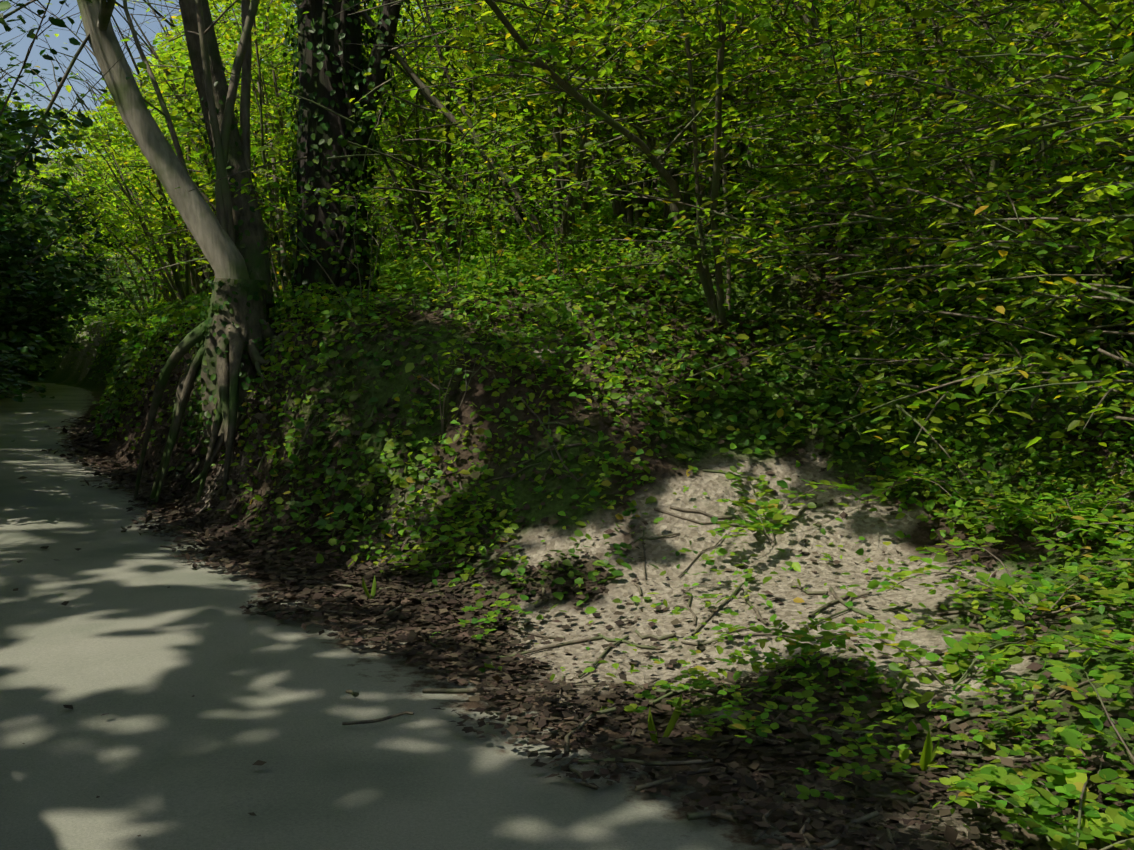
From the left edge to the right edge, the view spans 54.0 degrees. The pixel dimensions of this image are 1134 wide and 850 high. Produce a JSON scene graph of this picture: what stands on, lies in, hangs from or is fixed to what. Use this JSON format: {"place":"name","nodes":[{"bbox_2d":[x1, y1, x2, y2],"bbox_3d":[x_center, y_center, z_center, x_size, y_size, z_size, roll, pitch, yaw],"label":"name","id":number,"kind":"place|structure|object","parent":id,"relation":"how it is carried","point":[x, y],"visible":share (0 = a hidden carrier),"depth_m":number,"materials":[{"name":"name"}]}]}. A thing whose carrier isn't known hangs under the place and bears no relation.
{"place":"outdoors","nodes":[
{"label":"outdoors","id":0,"kind":"place"},
{"bbox_2d":[0,381,865,849],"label":"road","id":1,"kind":"structure","parent":0,"point":[160,757],"depth_m":4.60,"materials":[{"name":"concrete"}]},
{"bbox_2d":[0,0,1111,157],"label":"sky","id":2,"kind":"structure","parent":0,"point":[21,48],"materials":[{"name":"blue"}]},
{"bbox_2d":[3,107,1133,849],"bbox_3d":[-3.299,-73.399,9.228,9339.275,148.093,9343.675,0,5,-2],"label":"terrain","id":3,"kind":"structure","parent":0,"point":[795,533],"depth_m":7.48,"materials":[{"name":"soil"}]},
{"bbox_2d":[133,0,297,507],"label":"tree","id":4,"kind":"object","parent":3,"relation":"on","point":[231,394],"visible":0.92,"depth_m":10.27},
{"bbox_2d":[0,0,1133,434],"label":"coppice stems","id":5,"kind":"object","parent":3,"relation":"on","point":[222,206],"visible":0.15,"depth_m":10.95,"materials":[{"name":"green plant"}]},
{"bbox_2d":[0,0,1133,849],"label":"twigs","id":6,"kind":"object","parent":3,"relation":"on","point":[892,72],"depth_m":7.81,"materials":[{"name":"green plant"}]},
{"bbox_2d":[0,0,1133,496],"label":"understory foliage","id":7,"kind":"object","parent":3,"relation":"on","point":[966,76],"visible":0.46,"depth_m":8.20,"materials":[{"name":"green plant"}]},
{"bbox_2d":[0,0,1133,441],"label":"ivy","id":8,"kind":"object","parent":3,"relation":"on","point":[16,246],"visible":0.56,"depth_m":10.71,"materials":[{"name":"green plant"}]},
{"bbox_2d":[13,113,1133,849],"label":"leaf litter","id":9,"kind":"object","parent":3,"relation":"on","point":[751,791],"visible":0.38,"depth_m":5.92,"materials":[{"name":"brown plant"}]},
{"bbox_2d":[30,62,1133,849],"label":"ground cover plants","id":10,"kind":"object","parent":3,"relation":"on","point":[412,278],"visible":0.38,"depth_m":8.39,"materials":[{"name":"green plant"}]},
{"bbox_2d":[31,69,1133,626],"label":"ivy foliage","id":11,"kind":"object","parent":3,"relation":"on","point":[127,371],"visible":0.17,"depth_m":8.51,"materials":[{"name":"green plant"}]},
{"bbox_2d":[143,0,1133,374],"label":"ivy tree trunks","id":12,"kind":"object","parent":3,"relation":"on","point":[327,36],"visible":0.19,"depth_m":10.71,"materials":[{"name":"brown plant"}]},
{"bbox_2d":[362,575,938,770],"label":"grass tufts","id":13,"kind":"object","parent":3,"relation":"on","point":[928,755],"visible":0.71,"depth_m":4.45,"materials":[{"name":"green plant"}]},
{"bbox_2d":[445,312,1133,849],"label":"ground cover plants","id":14,"kind":"object","parent":3,"relation":"on","point":[1067,776],"visible":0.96,"depth_m":4.54,"materials":[{"name":"green plant"}]}
]}

